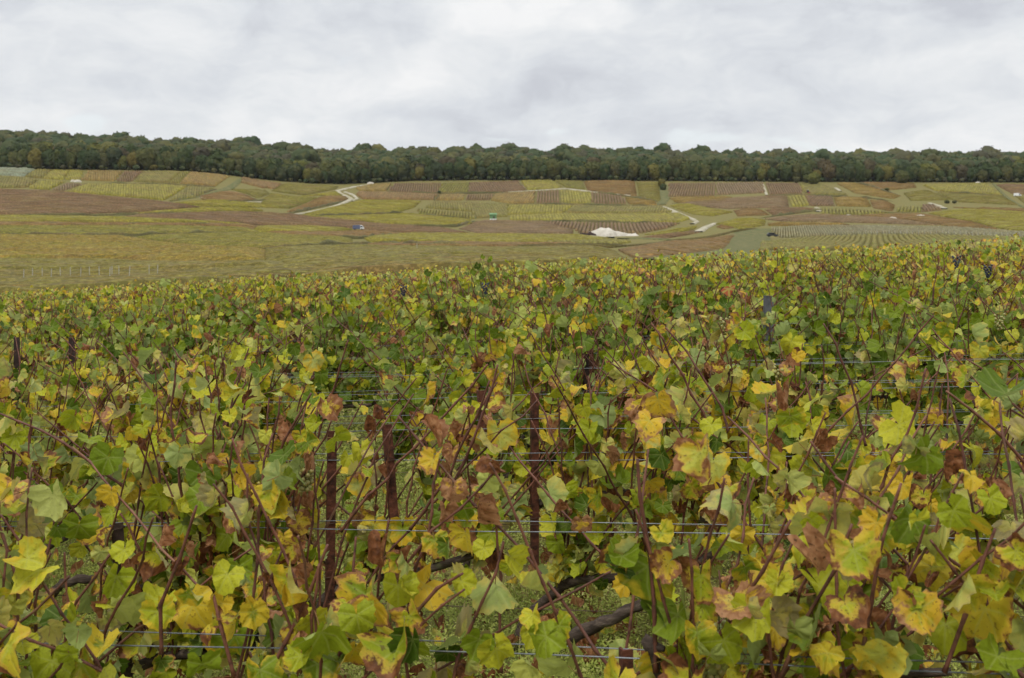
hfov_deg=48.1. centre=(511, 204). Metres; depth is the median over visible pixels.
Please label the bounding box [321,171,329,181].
tree
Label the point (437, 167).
tree
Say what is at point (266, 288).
grapevine
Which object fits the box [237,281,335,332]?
grapevine
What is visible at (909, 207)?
vineyard plot
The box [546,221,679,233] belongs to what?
vineyard plot
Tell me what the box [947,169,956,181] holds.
tree
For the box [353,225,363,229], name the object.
van
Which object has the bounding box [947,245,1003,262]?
grapevine
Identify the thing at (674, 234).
vineyard plot
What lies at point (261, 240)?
vineyard plot
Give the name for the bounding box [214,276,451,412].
grapevine
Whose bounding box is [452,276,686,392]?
grapevine
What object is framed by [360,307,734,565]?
grapevine
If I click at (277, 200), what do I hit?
vineyard plot
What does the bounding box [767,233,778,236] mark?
car
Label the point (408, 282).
grapevine
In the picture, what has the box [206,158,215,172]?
tree
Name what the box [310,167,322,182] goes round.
tree
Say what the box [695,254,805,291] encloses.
grapevine
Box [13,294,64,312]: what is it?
grapevine
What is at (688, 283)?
grapevine
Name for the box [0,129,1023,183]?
forest
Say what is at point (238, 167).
tree
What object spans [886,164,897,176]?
tree
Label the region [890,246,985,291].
grapevine
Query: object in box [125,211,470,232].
vineyard plot
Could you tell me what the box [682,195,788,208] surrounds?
vineyard plot
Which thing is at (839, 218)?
vineyard plot
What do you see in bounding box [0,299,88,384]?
grapevine
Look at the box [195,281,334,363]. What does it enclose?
grapevine
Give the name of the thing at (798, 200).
vineyard plot
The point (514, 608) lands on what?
trellis wire
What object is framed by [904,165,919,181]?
tree
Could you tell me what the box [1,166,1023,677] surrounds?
ground
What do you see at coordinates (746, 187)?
vineyard plot
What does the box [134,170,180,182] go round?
vineyard plot
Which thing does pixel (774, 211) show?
vineyard plot
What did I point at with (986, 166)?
tree
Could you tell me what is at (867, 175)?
tree
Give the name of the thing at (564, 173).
tree
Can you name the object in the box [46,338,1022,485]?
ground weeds
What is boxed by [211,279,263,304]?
grapevine
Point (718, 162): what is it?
tree
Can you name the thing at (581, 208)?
vineyard plot
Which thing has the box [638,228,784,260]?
verge
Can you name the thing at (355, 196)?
track
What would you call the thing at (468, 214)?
vineyard plot
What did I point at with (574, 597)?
fallen leaves
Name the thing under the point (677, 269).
grapevine
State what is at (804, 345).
trellis wire
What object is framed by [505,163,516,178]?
tree
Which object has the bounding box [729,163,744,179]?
tree
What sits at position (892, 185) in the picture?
vineyard plot
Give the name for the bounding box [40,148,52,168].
tree
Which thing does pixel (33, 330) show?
grapevine
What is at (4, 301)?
grapevine
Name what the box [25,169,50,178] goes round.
vineyard plot
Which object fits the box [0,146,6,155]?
tree
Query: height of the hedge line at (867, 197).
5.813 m
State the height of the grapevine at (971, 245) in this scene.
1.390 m
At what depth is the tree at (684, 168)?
880.23 m
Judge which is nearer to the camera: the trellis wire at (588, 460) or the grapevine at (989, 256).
the trellis wire at (588, 460)
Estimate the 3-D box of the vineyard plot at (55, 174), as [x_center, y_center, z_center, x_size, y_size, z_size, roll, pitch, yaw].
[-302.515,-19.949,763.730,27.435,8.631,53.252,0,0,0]
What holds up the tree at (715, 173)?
on the ground at (901, 200)
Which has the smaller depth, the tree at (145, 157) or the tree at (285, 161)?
the tree at (145, 157)
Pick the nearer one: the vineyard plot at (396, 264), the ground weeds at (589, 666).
the ground weeds at (589, 666)
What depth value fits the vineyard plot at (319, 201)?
702.45 m
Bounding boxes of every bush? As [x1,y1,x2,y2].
[149,164,157,170]
[658,178,664,186]
[660,184,666,189]
[793,176,800,182]
[803,174,808,182]
[807,171,820,183]
[895,170,908,182]
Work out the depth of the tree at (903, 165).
881.06 m
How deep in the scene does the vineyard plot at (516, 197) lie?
751.09 m
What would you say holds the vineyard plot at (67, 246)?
on the ground at (901, 200)
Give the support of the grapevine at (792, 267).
on the ground at (901, 200)
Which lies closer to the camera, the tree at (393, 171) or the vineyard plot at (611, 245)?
the vineyard plot at (611, 245)
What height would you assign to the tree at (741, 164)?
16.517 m
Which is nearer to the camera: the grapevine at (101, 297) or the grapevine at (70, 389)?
the grapevine at (70, 389)
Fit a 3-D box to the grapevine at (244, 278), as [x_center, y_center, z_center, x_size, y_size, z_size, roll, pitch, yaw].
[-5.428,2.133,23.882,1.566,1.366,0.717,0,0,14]
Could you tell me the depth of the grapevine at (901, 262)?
17.88 m
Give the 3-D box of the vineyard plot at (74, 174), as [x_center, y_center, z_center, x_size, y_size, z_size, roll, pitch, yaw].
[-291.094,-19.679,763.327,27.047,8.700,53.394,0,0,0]
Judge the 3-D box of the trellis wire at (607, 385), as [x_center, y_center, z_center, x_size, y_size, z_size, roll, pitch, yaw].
[0.007,1.094,6.879,9.373,0.562,2.252,0,0,0]
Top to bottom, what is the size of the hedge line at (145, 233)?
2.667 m
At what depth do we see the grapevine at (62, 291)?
20.29 m
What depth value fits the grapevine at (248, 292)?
18.29 m
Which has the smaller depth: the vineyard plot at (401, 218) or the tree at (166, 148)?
the vineyard plot at (401, 218)
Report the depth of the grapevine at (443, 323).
11.13 m
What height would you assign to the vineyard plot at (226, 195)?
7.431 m
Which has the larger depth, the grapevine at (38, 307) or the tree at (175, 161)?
the tree at (175, 161)
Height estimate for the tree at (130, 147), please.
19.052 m
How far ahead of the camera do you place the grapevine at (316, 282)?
23.62 m
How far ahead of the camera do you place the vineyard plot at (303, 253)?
211.03 m
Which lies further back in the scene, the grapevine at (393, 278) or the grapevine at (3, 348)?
the grapevine at (393, 278)
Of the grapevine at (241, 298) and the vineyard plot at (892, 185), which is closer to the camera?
the grapevine at (241, 298)
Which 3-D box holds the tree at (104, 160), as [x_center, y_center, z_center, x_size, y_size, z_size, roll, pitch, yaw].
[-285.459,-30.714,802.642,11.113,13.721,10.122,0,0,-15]
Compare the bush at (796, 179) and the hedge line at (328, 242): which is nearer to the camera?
the hedge line at (328, 242)
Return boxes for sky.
[0,0,1023,152]
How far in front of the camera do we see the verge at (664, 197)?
763.39 m
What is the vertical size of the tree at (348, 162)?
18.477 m
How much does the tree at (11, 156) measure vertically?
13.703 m
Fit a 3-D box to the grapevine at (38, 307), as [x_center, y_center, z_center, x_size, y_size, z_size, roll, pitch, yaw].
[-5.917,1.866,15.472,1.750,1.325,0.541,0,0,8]
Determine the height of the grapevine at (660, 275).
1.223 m
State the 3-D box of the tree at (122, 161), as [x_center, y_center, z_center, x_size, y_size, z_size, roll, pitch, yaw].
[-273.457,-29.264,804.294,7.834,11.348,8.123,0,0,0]
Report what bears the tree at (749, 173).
on the ground at (901, 200)
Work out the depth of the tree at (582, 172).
879.39 m
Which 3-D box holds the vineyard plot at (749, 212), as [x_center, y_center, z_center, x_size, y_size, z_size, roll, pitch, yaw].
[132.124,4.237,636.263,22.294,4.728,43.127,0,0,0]
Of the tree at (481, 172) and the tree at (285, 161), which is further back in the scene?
the tree at (481, 172)
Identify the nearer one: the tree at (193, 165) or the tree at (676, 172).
the tree at (193, 165)
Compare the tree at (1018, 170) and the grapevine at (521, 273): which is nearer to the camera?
the grapevine at (521, 273)
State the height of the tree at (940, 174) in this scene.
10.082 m
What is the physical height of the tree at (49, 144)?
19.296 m
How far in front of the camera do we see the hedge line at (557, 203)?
717.27 m
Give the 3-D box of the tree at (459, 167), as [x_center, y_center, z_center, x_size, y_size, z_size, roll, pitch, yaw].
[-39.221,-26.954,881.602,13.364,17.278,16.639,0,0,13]
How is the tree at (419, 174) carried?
on the ground at (901, 200)
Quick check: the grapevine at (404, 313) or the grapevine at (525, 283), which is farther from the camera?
the grapevine at (525, 283)
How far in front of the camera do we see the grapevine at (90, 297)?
21.21 m
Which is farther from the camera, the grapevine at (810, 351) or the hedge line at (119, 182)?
the hedge line at (119, 182)
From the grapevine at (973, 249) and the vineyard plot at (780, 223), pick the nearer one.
the grapevine at (973, 249)
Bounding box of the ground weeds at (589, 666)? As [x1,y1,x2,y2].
[15,426,1023,677]
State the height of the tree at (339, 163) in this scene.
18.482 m
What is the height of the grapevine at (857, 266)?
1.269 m
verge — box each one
[178,178,241,200]
[617,237,669,239]
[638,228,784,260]
[657,183,669,203]
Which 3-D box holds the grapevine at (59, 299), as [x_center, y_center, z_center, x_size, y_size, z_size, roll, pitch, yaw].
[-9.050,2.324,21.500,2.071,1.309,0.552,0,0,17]
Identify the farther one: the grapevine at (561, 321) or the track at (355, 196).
the track at (355, 196)
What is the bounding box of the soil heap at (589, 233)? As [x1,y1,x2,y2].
[580,232,596,235]
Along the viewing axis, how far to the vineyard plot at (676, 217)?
628.39 m
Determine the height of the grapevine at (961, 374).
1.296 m
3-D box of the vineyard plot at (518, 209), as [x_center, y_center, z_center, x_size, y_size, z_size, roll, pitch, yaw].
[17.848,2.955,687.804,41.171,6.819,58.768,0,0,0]
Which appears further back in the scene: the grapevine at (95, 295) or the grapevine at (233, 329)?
the grapevine at (95, 295)
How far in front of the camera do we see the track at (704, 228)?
534.38 m
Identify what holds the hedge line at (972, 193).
on the ground at (901, 200)
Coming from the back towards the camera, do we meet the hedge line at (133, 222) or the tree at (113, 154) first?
the tree at (113, 154)
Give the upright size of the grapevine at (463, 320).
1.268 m
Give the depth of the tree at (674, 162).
887.04 m
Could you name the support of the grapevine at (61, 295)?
on the ground at (901, 200)
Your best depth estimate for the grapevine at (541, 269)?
21.29 m
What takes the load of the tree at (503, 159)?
on the ground at (901, 200)
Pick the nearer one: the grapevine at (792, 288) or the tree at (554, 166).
the grapevine at (792, 288)
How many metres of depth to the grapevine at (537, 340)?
8.79 m
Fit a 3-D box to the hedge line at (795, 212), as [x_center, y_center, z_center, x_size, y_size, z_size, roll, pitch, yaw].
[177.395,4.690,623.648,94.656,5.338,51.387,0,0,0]
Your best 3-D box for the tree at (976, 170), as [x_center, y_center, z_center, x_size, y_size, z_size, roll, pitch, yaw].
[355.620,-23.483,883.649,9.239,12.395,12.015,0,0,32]
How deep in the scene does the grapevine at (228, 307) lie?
17.21 m
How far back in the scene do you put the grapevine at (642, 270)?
15.91 m
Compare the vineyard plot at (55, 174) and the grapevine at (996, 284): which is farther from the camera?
the vineyard plot at (55, 174)
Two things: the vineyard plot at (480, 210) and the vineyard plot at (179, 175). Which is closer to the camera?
the vineyard plot at (480, 210)
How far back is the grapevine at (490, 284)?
17.32 m
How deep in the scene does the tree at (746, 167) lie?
884.24 m
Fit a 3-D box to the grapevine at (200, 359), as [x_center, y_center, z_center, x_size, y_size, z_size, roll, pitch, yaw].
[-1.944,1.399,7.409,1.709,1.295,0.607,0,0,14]
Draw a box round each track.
[295,184,366,213]
[344,191,358,200]
[508,188,629,195]
[663,206,698,223]
[695,223,715,231]
[928,202,946,208]
[992,183,1023,207]
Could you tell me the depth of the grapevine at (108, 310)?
16.54 m
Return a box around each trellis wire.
[0,520,992,526]
[1,450,1023,458]
[1,454,1023,461]
[1,525,1004,539]
[11,339,999,367]
[13,353,1023,381]
[13,386,978,406]
[14,378,1014,399]
[21,358,1002,382]
[22,331,844,358]
[22,642,1018,675]
[23,379,1022,401]
[30,627,982,662]
[31,341,960,369]
[34,594,1023,616]
[47,328,917,355]
[74,424,999,436]
[85,359,1023,382]
[93,411,969,426]
[118,520,726,526]
[261,410,943,418]
[302,401,926,413]
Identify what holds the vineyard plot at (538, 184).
on the ground at (901, 200)
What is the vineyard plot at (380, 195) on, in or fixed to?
on the ground at (901, 200)
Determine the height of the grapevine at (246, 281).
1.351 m
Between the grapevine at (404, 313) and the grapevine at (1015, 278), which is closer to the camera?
the grapevine at (1015, 278)
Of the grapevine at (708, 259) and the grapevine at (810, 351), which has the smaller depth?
the grapevine at (810, 351)
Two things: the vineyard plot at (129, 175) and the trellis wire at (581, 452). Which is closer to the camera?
the trellis wire at (581, 452)
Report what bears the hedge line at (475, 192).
on the ground at (901, 200)
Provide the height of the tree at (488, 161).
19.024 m
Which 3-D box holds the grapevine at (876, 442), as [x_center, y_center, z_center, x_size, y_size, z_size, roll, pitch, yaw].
[1.261,1.274,5.500,1.673,1.251,0.587,0,0,14]
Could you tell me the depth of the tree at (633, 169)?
878.39 m
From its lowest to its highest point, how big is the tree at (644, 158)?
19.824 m
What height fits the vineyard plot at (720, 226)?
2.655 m
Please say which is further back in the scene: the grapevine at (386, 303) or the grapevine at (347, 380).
the grapevine at (386, 303)
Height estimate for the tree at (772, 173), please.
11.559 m
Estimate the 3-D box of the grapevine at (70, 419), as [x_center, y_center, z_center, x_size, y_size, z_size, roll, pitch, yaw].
[-1.254,1.322,5.041,2.010,1.395,0.633,0,0,13]
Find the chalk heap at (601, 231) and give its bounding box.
[591,227,638,236]
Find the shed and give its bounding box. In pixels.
[489,213,496,218]
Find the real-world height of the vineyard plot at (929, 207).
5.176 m
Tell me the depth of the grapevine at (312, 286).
19.20 m
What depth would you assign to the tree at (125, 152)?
809.59 m
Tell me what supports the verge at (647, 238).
on the ground at (901, 200)
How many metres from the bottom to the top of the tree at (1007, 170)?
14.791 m
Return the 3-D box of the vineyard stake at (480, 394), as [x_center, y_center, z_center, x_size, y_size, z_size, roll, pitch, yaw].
[-0.128,1.565,5.827,0.047,1.250,0.046,-3,1,-15]
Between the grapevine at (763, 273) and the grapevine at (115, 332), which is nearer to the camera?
the grapevine at (115, 332)
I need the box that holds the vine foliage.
[0,232,1023,308]
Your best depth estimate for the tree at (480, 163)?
892.26 m
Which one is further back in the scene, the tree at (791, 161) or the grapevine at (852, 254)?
the tree at (791, 161)
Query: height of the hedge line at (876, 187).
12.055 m
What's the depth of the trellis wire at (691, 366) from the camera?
6.51 m
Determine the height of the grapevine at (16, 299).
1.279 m
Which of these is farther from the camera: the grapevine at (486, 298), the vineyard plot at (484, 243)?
the vineyard plot at (484, 243)
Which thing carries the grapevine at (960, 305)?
on the ground at (901, 200)
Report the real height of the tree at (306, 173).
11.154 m
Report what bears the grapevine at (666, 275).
on the ground at (901, 200)
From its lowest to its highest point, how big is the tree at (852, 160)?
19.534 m
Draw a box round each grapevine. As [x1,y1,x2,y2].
[0,291,102,337]
[0,295,253,397]
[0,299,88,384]
[0,304,118,389]
[0,306,106,402]
[0,320,78,388]
[0,322,29,346]
[0,329,139,449]
[0,340,12,354]
[0,347,61,410]
[0,356,229,551]
[0,360,394,677]
[0,403,117,635]
[0,433,889,677]
[0,467,260,677]
[1,295,18,302]
[1,354,300,505]
[3,300,131,358]
[3,332,152,478]
[3,364,538,676]
[4,342,328,546]
[7,309,33,329]
[11,295,122,349]
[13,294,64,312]
[16,294,80,307]
[19,287,97,314]
[19,345,450,640]
[20,299,98,326]
[27,296,111,337]
[28,294,74,305]
[30,285,75,303]
[38,319,311,475]
[43,296,120,321]
[43,306,326,475]
[47,306,313,413]
[50,289,99,302]
[57,292,180,357]
[66,285,150,309]
[67,286,151,334]
[73,288,131,305]
[77,284,142,309]
[78,307,293,373]
[79,289,128,301]
[86,289,151,303]
[86,349,255,484]
[90,323,319,511]
[96,287,200,339]
[98,306,299,360]
[104,284,152,303]
[106,304,246,372]
[109,288,254,343]
[118,301,248,387]
[132,279,175,297]
[137,280,205,312]
[137,283,204,323]
[157,278,272,345]
[160,277,362,368]
[167,293,249,320]
[169,279,242,309]
[170,340,625,608]
[182,283,241,327]
[194,277,268,303]
[194,290,255,306]
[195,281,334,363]
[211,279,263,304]
[211,290,294,345]
[214,275,267,301]
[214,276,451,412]
[225,292,385,389]
[236,272,337,314]
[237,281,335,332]
[239,274,291,289]
[239,296,447,426]
[245,276,350,301]
[249,270,356,302]
[259,284,411,335]
[267,293,453,400]
[275,283,338,301]
[280,307,425,394]
[283,273,327,288]
[285,279,327,291]
[289,301,583,432]
[290,288,419,344]
[293,281,409,379]
[294,277,424,390]
[311,275,418,298]
[315,289,455,401]
[320,275,352,290]
[330,267,425,353]
[330,301,542,485]
[337,413,1023,677]
[354,269,574,373]
[358,279,550,366]
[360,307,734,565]
[364,275,456,335]
[365,271,433,299]
[371,268,494,286]
[379,271,460,287]
[381,264,530,292]
[381,310,686,500]
[383,272,533,313]
[389,268,474,334]
[390,279,451,342]
[400,295,508,417]
[403,268,611,331]
[404,293,551,343]
[410,306,742,525]
[414,272,587,305]
[428,254,586,300]
[432,267,553,292]
[436,265,559,279]
[436,272,496,314]
[447,272,523,304]
[448,287,588,345]
[449,273,548,306]
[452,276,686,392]
[467,281,691,416]
[472,302,762,459]
[472,377,1012,677]
[478,271,591,343]
[488,264,673,351]
[495,263,613,298]
[495,264,560,291]
[496,265,518,286]
[502,345,936,652]
[505,275,825,406]
[505,295,676,440]
[508,271,574,300]
[511,267,672,321]
[511,268,563,302]
[516,264,548,278]
[524,257,800,352]
[531,258,594,285]
[532,268,643,330]
[546,264,633,305]
[551,259,614,306]
[560,273,667,341]
[561,257,602,284]
[565,307,776,463]
[581,296,782,364]
[588,261,673,327]
[590,262,633,294]
[597,262,676,291]
[602,312,931,535]
[605,339,952,538]
[608,257,706,283]
[611,315,1023,586]
[612,262,717,317]
[613,276,770,328]
[618,264,674,318]
[621,275,774,343]
[623,258,704,279]
[627,266,760,369]
[629,254,698,304]
[637,264,701,286]
[649,260,738,304]
[657,267,768,296]
[666,261,760,293]
[670,264,849,338]
[671,253,834,288]
[674,261,866,333]
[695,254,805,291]
[708,253,863,369]
[708,257,836,361]
[710,261,845,334]
[713,257,808,279]
[713,271,1023,412]
[719,281,897,389]
[720,257,833,284]
[726,248,868,275]
[727,398,1023,677]
[728,247,851,291]
[735,262,897,352]
[744,252,824,281]
[757,270,920,372]
[761,257,837,312]
[775,368,1023,677]
[783,250,887,309]
[801,268,1013,381]
[807,252,889,287]
[812,245,898,284]
[815,255,943,301]
[818,251,1023,351]
[829,248,928,282]
[830,248,930,268]
[831,262,920,335]
[838,257,1003,339]
[840,254,928,340]
[841,258,967,289]
[847,286,1023,453]
[868,280,1023,388]
[882,252,1023,303]
[883,243,1019,293]
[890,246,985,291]
[890,250,968,278]
[892,277,1023,439]
[896,248,1010,310]
[902,250,948,258]
[905,244,1006,259]
[911,238,999,266]
[916,249,1023,317]
[917,249,1023,409]
[918,254,1022,311]
[918,322,1023,467]
[919,297,1023,455]
[920,276,1023,343]
[921,248,1013,274]
[945,241,1023,282]
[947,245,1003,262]
[964,273,1023,330]
[965,249,1017,279]
[972,367,1023,418]
[975,243,1023,294]
[979,261,1023,328]
[982,246,1023,275]
[995,253,1023,268]
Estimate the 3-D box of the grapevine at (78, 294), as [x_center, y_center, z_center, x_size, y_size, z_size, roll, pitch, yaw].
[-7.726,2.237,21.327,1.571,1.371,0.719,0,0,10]
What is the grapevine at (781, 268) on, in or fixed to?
on the ground at (901, 200)
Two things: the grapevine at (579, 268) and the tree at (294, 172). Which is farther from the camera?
the tree at (294, 172)
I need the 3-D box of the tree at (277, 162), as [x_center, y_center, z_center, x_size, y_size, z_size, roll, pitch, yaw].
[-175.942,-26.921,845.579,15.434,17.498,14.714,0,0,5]
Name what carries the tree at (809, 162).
on the ground at (901, 200)
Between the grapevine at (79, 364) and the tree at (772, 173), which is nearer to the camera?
the grapevine at (79, 364)
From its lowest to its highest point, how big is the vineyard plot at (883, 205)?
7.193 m
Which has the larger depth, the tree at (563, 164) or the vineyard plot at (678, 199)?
the tree at (563, 164)
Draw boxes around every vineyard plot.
[0,167,34,176]
[0,175,37,187]
[0,188,197,214]
[0,215,243,223]
[0,221,256,228]
[0,225,258,233]
[0,234,265,260]
[0,257,285,268]
[0,260,367,294]
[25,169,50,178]
[29,179,64,189]
[42,169,69,179]
[52,182,82,190]
[65,170,82,179]
[66,183,186,199]
[81,170,122,181]
[117,170,142,181]
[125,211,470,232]
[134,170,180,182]
[137,232,352,248]
[138,207,262,212]
[169,186,213,200]
[170,171,188,183]
[174,199,272,207]
[180,171,229,185]
[200,191,256,200]
[231,189,269,197]
[241,177,264,187]
[254,225,352,231]
[256,179,280,188]
[261,193,317,208]
[265,244,611,262]
[270,230,395,235]
[271,183,338,194]
[287,195,347,211]
[299,248,629,278]
[301,199,420,215]
[304,191,341,196]
[312,213,472,224]
[356,183,390,190]
[356,191,437,199]
[364,232,607,241]
[367,241,573,246]
[389,182,440,192]
[417,208,474,218]
[426,200,508,217]
[435,193,464,199]
[440,182,468,192]
[459,220,572,233]
[466,193,494,199]
[468,180,525,191]
[491,191,535,203]
[507,204,572,214]
[510,212,689,222]
[518,228,755,247]
[521,179,561,189]
[536,189,558,202]
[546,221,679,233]
[547,238,630,243]
[554,180,585,189]
[560,190,591,203]
[567,204,671,213]
[583,180,636,195]
[591,192,625,203]
[618,234,734,259]
[625,197,656,204]
[636,181,660,200]
[642,230,699,237]
[645,226,696,234]
[668,182,714,196]
[669,196,731,202]
[670,203,732,215]
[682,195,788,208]
[715,182,764,195]
[716,218,765,228]
[717,224,733,228]
[733,208,768,215]
[760,233,1022,251]
[764,207,813,214]
[765,214,939,224]
[766,182,802,194]
[768,221,849,225]
[771,224,1023,237]
[788,195,808,206]
[800,183,847,195]
[805,195,834,205]
[822,207,887,214]
[834,196,870,206]
[837,182,899,198]
[859,182,915,189]
[861,213,996,228]
[869,199,894,210]
[896,205,920,211]
[904,190,952,200]
[921,204,941,211]
[923,183,1002,194]
[929,208,1023,230]
[938,192,1019,204]
[953,207,1023,210]
[997,183,1023,194]
[1015,196,1023,202]
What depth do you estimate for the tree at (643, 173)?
880.23 m
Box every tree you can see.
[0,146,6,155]
[0,155,8,166]
[5,142,22,154]
[7,151,17,165]
[15,149,28,166]
[23,144,31,151]
[26,148,43,168]
[30,141,49,165]
[37,141,54,166]
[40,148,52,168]
[51,147,68,168]
[65,151,77,168]
[76,150,88,169]
[85,147,100,169]
[86,142,103,167]
[98,151,108,169]
[103,143,117,169]
[105,146,122,169]
[117,155,127,169]
[119,147,128,166]
[122,143,140,151]
[126,151,138,169]
[135,146,156,168]
[154,154,163,165]
[159,145,174,154]
[161,150,171,169]
[163,157,171,169]
[170,156,179,168]
[171,151,178,169]
[177,148,192,170]
[190,159,195,170]
[192,146,209,157]
[195,154,208,171]
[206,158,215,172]
[208,148,225,167]
[216,162,225,173]
[222,156,235,173]
[234,165,243,172]
[235,158,242,175]
[241,157,257,177]
[254,157,270,178]
[265,162,276,179]
[268,156,281,167]
[276,166,287,180]
[281,163,289,180]
[283,159,292,164]
[287,164,301,181]
[293,159,306,166]
[302,168,310,180]
[305,162,320,169]
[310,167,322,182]
[318,159,334,182]
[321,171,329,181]
[329,165,346,182]
[333,159,345,168]
[342,172,349,183]
[344,160,351,181]
[345,164,360,180]
[353,159,368,180]
[358,167,369,180]
[370,164,384,178]
[380,161,390,181]
[387,164,397,181]
[394,160,409,178]
[396,157,411,166]
[405,155,416,162]
[407,161,417,176]
[408,169,415,180]
[414,163,424,179]
[415,167,424,180]
[416,154,435,167]
[424,166,434,180]
[431,161,443,179]
[438,154,455,177]
[443,162,454,179]
[453,158,469,179]
[464,158,476,174]
[466,165,474,177]
[475,159,484,175]
[477,167,487,179]
[483,155,496,167]
[486,161,500,179]
[496,157,509,177]
[499,161,509,177]
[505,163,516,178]
[509,166,519,179]
[510,158,522,167]
[519,167,526,179]
[521,159,528,175]
[527,159,542,179]
[536,162,548,178]
[544,158,562,179]
[558,161,566,179]
[560,168,568,179]
[568,166,578,179]
[570,160,585,179]
[578,166,587,180]
[586,156,600,164]
[586,160,601,178]
[598,164,610,179]
[609,161,620,176]
[619,159,628,179]
[627,161,640,180]
[636,155,648,161]
[638,159,647,179]
[638,165,648,180]
[645,159,658,178]
[647,163,659,180]
[657,163,672,177]
[667,156,682,176]
[672,167,680,180]
[679,161,691,180]
[689,161,701,178]
[697,159,710,179]
[699,163,710,180]
[709,164,719,176]
[710,158,726,178]
[712,169,719,178]
[718,165,730,180]
[728,157,748,166]
[729,160,743,167]
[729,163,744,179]
[743,165,751,176]
[744,168,754,181]
[752,164,762,179]
[756,167,765,180]
[760,163,770,180]
[767,167,777,181]
[776,162,788,179]
[777,163,793,181]
[782,158,797,179]
[790,162,803,178]
[800,158,815,167]
[800,165,813,179]
[817,157,830,168]
[821,162,835,180]
[831,158,845,180]
[835,167,844,181]
[841,164,855,181]
[844,157,856,179]
[853,161,865,181]
[862,159,876,180]
[864,169,870,181]
[872,166,884,181]
[880,165,893,181]
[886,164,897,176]
[898,162,910,169]
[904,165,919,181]
[911,163,920,181]
[917,168,927,181]
[920,163,934,169]
[926,167,935,181]
[929,163,940,180]
[935,159,956,177]
[936,170,944,181]
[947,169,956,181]
[955,164,967,180]
[966,167,976,179]
[972,166,978,181]
[975,169,988,181]
[977,160,993,180]
[988,166,1003,181]
[997,157,1012,180]
[1001,165,1012,181]
[1011,162,1023,179]
[1012,159,1023,180]
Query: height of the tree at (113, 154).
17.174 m
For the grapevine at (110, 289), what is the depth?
16.57 m
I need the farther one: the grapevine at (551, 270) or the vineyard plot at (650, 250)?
the vineyard plot at (650, 250)
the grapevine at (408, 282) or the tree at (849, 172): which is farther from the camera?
the tree at (849, 172)
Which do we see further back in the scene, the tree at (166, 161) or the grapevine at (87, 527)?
the tree at (166, 161)
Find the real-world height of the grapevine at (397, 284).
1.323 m
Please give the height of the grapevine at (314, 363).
1.350 m
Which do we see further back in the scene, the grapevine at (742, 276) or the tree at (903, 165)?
the tree at (903, 165)
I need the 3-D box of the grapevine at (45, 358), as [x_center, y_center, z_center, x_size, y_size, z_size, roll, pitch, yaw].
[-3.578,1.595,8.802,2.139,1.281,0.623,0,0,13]
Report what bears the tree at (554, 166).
on the ground at (901, 200)
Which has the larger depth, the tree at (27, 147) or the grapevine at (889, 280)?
the tree at (27, 147)
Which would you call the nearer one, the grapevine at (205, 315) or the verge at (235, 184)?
the grapevine at (205, 315)
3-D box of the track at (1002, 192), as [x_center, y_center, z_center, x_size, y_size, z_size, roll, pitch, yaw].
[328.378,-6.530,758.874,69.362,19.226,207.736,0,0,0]
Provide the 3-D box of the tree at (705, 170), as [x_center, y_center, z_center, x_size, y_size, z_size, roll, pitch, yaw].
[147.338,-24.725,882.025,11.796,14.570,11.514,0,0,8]
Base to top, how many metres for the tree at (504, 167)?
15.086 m
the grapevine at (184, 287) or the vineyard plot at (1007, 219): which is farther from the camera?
the vineyard plot at (1007, 219)
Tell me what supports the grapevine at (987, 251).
on the ground at (901, 200)
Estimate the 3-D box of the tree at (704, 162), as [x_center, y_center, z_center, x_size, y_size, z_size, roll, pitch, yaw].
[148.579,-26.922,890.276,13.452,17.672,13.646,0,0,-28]
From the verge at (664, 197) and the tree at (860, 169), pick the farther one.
the tree at (860, 169)
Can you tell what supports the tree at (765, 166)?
on the ground at (901, 200)
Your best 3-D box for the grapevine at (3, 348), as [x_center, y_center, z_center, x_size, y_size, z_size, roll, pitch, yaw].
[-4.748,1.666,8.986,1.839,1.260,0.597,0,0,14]
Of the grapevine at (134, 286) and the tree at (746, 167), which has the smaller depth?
the grapevine at (134, 286)
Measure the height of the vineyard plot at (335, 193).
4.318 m
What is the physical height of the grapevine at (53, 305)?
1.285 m
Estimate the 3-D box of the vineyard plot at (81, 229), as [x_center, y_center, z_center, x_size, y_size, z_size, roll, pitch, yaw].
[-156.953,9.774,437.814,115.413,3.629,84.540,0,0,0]
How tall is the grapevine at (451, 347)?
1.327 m
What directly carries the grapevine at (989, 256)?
on the ground at (901, 200)
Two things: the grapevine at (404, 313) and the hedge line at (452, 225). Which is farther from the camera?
the hedge line at (452, 225)
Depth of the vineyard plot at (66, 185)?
696.91 m
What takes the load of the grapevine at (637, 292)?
on the ground at (901, 200)
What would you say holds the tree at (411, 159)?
on the ground at (901, 200)
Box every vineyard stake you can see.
[14,337,19,379]
[69,337,74,366]
[110,522,133,677]
[324,431,337,610]
[381,423,405,607]
[477,390,493,577]
[529,392,539,564]
[582,353,589,392]
[586,328,593,382]
[619,647,632,675]
[642,304,648,342]
[762,295,771,409]
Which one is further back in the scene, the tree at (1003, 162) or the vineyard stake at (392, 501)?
the tree at (1003, 162)
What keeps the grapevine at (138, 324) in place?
on the ground at (901, 200)
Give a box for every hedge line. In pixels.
[0,229,227,236]
[13,211,188,215]
[49,222,209,223]
[84,181,213,186]
[170,189,215,201]
[227,199,266,200]
[262,239,460,248]
[288,200,345,213]
[306,232,432,238]
[313,210,468,217]
[387,191,506,193]
[399,221,473,226]
[517,202,649,205]
[531,219,676,223]
[593,191,656,201]
[762,208,925,217]
[778,193,888,200]
[856,182,897,194]
[951,191,1002,195]
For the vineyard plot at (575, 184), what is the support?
on the ground at (901, 200)
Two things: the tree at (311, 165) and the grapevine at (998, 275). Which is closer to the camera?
the grapevine at (998, 275)
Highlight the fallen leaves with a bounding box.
[6,425,1023,677]

